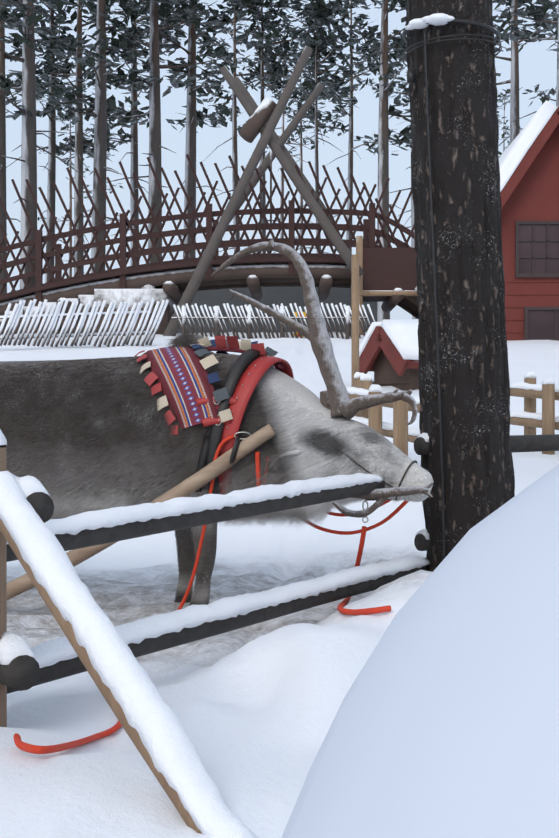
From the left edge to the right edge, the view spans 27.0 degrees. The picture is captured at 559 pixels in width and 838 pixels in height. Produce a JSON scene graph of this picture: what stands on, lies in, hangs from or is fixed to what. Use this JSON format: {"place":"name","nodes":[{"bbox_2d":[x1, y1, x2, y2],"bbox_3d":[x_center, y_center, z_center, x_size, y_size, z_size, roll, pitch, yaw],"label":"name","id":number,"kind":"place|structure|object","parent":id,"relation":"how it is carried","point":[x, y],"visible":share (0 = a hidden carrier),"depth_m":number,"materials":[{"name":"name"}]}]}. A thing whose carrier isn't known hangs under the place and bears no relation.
{"place":"outdoors","nodes":[
{"label":"outdoors","id":0,"kind":"place"},
{"bbox_2d":[0,429,429,837],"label":"snow on rails","id":1,"kind":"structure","parent":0,"point":[152,718],"depth_m":2.29,"materials":[{"name":"white snow"}]},
{"bbox_2d":[0,332,558,837],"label":"snow ground","id":2,"kind":"structure","parent":0,"point":[256,706],"depth_m":2.98,"materials":[{"name":"white snow"}]},
{"bbox_2d":[0,298,168,346],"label":"stake fence","id":3,"kind":"object","parent":2,"relation":"on","point":[16,315],"visible":0.96,"depth_m":22.84,"materials":[{"name":"grey wood"}]},
{"bbox_2d":[0,445,201,833],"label":"wooden fence pole","id":4,"kind":"object","parent":2,"relation":"on","point":[103,688],"visible":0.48,"depth_m":2.16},
{"bbox_2d":[7,424,275,599],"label":"sleigh shafts","id":5,"kind":"object","parent":2,"relation":"on","point":[202,477],"visible":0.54,"depth_m":4.35,"materials":[{"name":"brown wood"}]},
{"bbox_2d":[0,154,416,305],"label":"bridge timber","id":6,"kind":"object","parent":2,"relation":"on","point":[388,267],"visible":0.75,"depth_m":28.98,"materials":[{"name":"brown wood"}]},
{"bbox_2d":[0,97,418,335],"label":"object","id":7,"kind":"object","parent":2,"relation":"on","point":[170,286],"visible":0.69,"depth_m":28.98,"materials":[{"name":"brown wood"}]},
{"bbox_2d":[13,435,408,753],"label":"orange ropes","id":8,"kind":"object","parent":2,"relation":"on","point":[20,744],"visible":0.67,"depth_m":4.26,"materials":[{"name":"fabric"}]},
{"bbox_2d":[0,334,433,605],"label":"reindeer","id":9,"kind":"object","parent":2,"relation":"on","point":[83,435],"visible":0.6,"depth_m":4.46,"materials":[{"name":"fur"}]},
{"bbox_2d":[147,346,217,428],"bbox_3d":[-0.308,-0.122,4.628,0.440,0.344,0.519,0,0,1],"label":"woven harness band","id":10,"kind":"object","parent":9,"relation":"on","point":[181,376],"visible":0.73,"depth_m":4.42,"materials":[{"name":"multicoloured fabric"}]},
{"bbox_2d":[137,336,239,434],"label":"harness tags","id":11,"kind":"object","parent":9,"relation":"on","point":[232,342],"visible":0.58,"depth_m":4.54,"materials":[{"name":"fabric"}]},
{"bbox_2d":[140,336,250,410],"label":"harness tags","id":12,"kind":"object","parent":9,"relation":"on","point":[162,401],"visible":0.62,"depth_m":4.54,"materials":[{"name":"fabric"}]},
{"bbox_2d":[135,335,265,426],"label":"harness tags","id":13,"kind":"object","parent":9,"relation":"on","point":[152,376],"visible":0.71,"depth_m":4.53,"materials":[{"name":"fabric"}]},
{"bbox_2d":[144,347,283,428],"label":"blanket trim","id":14,"kind":"structure","parent":9,"relation":"on","point":[224,349],"depth_m":4.49,"materials":[{"name":"fabric"}]},
{"bbox_2d":[190,341,240,421],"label":"harness tags","id":15,"kind":"object","parent":9,"relation":"on","point":[206,363],"visible":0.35,"depth_m":4.43,"materials":[{"name":"fabric"}]},
{"bbox_2d":[191,339,257,383],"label":"harness tags","id":16,"kind":"object","parent":9,"relation":"on","point":[213,377],"visible":0.5,"depth_m":4.53,"materials":[{"name":"fabric"}]},
{"bbox_2d":[195,349,273,493],"bbox_3d":[-0.201,0.045,4.561,0.365,0.641,0.523,0,0,1],"label":"harness strap","id":17,"kind":"object","parent":9,"relation":"on","point":[239,367],"visible":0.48,"depth_m":4.40,"materials":[{"name":"black leather"}]},
{"bbox_2d":[194,340,277,402],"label":"harness tags","id":18,"kind":"object","parent":9,"relation":"on","point":[221,394],"visible":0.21,"depth_m":4.47,"materials":[{"name":"fabric"}]},
{"bbox_2d":[196,356,293,494],"bbox_3d":[-0.105,0.056,4.549,0.224,0.608,0.489,0,0,27],"label":"harness collar","id":19,"kind":"object","parent":9,"relation":"on","point":[243,394],"visible":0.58,"depth_m":4.39,"materials":[{"name":"red leather"}]},
{"bbox_2d":[213,355,368,522],"bbox_3d":[0.039,0.065,4.443,0.578,0.629,0.369,0,0,1],"label":"harness hardware","id":20,"kind":"object","parent":9,"relation":"on","point":[250,434],"visible":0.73,"depth_m":4.35,"materials":[{"name":"metal"}]},
{"bbox_2d":[211,240,432,517],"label":"antlers","id":21,"kind":"object","parent":9,"relation":"attached to","point":[335,400],"visible":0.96,"depth_m":4.35},
{"bbox_2d":[330,444,417,500],"bbox_3d":[0.343,0.195,4.237,0.324,0.208,0.112,0,0,1],"label":"halter","id":22,"kind":"object","parent":9,"relation":"attached to","point":[412,462],"visible":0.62,"depth_m":4.21},
{"bbox_2d":[163,46,363,335],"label":"crossed poles","id":23,"kind":"object","parent":2,"relation":"on","point":[272,140],"visible":0.88,"depth_m":27.93,"materials":[{"name":"grey wood"}]},
{"bbox_2d":[171,302,374,338],"bbox_3d":[-0.035,-2.116,26.968,4.941,1.176,0.093,0,0,1],"label":"stake fence","id":24,"kind":"object","parent":2,"relation":"on","point":[215,317],"visible":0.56,"depth_m":26.95,"materials":[{"name":"grey wood"}]},
{"bbox_2d":[177,287,376,332],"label":"shed","id":25,"kind":"structure","parent":2,"relation":"on","point":[285,296],"depth_m":35.97,"materials":[{"name":"wood"}]},
{"bbox_2d":[0,434,558,693],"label":"fence rails","id":26,"kind":"object","parent":2,"relation":"on","point":[22,672],"visible":0.38,"depth_m":3.27,"materials":[{"name":"black wood"}]},
{"bbox_2d":[294,312,306,336],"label":"barrier boards","id":27,"kind":"object","parent":2,"relation":"on","point":[305,315],"visible":0.06,"depth_m":27.55,"materials":[{"name":"yellow wood"}]},
{"bbox_2d":[282,464,558,837],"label":"snow mound","id":28,"kind":"object","parent":2,"relation":"on","point":[445,723],"visible":1,"depth_m":0.39,"materials":[{"name":"white snow"}]},
{"bbox_2d":[348,254,558,455],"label":"paddock fence","id":29,"kind":"object","parent":2,"relation":"on","point":[548,395],"visible":0.5,"depth_m":8.12,"materials":[{"name":"brown wood"}]},
{"bbox_2d":[346,371,558,435],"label":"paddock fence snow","id":30,"kind":"structure","parent":29,"relation":"on","point":[416,431],"depth_m":8.12,"materials":[{"name":"white snow"}]},
{"bbox_2d":[406,0,514,571],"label":"pine trunk","id":31,"kind":"object","parent":2,"relation":"on","point":[479,476],"visible":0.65,"depth_m":4.44,"materials":[{"name":"brown plant"}]},
{"bbox_2d":[402,0,501,559],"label":"wire","id":32,"kind":"object","parent":31,"relation":"attached to","point":[410,76],"visible":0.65,"depth_m":4.42,"materials":[{"name":"black rubber"}]},
{"bbox_2d":[405,13,454,29],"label":"snow","id":33,"kind":"structure","parent":32,"relation":"attached to","point":[437,19],"depth_m":4.40,"materials":[{"name":"white snow"}]},
{"bbox_2d":[501,124,558,340],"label":"cabin walls","id":34,"kind":"structure","parent":2,"relation":"on","point":[534,195],"depth_m":25.88,"materials":[{"name":"red wood"}]},
{"bbox_2d":[500,107,558,208],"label":"cabin roof","id":35,"kind":"structure","parent":34,"relation":"on","point":[535,148],"depth_m":25.39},
{"bbox_2d":[515,221,558,339],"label":"cabin window frames","id":36,"kind":"structure","parent":34,"relation":"in","point":[533,274],"depth_m":25.82,"materials":[{"name":"brown wood"}]},
{"bbox_2d":[519,224,558,340],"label":"window panes","id":37,"kind":"structure","parent":36,"relation":"in","point":[541,324],"depth_m":25.85,"materials":[{"name":"glass"}]},
{"bbox_2d":[5,0,557,318],"label":"sky","id":38,"kind":"structure","parent":0,"point":[537,64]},
{"bbox_2d":[356,236,416,334],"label":"pale bridge posts","id":39,"kind":"object","parent":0,"point":[359,251],"visible":0.27,"depth_m":28.39,"materials":[{"name":"beige wood"}]},
{"bbox_2d":[373,350,418,390],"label":"stand walls","id":40,"kind":"structure","parent":0,"point":[385,374],"depth_m":14.29,"materials":[{"name":"brown wood"}]},
{"bbox_2d":[359,326,418,375],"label":"stand roof","id":41,"kind":"structure","parent":40,"relation":"on","point":[379,340],"depth_m":14.17,"materials":[{"name":"red wood"}]},
{"bbox_2d":[359,319,418,359],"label":"roof snow","id":42,"kind":"structure","parent":41,"relation":"on","point":[402,334],"depth_m":14.00,"materials":[{"name":"white snow"}]},
{"bbox_2d":[415,100,557,289],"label":"roof snow","id":43,"kind":"structure","parent":0,"point":[513,154],"depth_m":25.37,"materials":[{"name":"white snow"}]}
]}

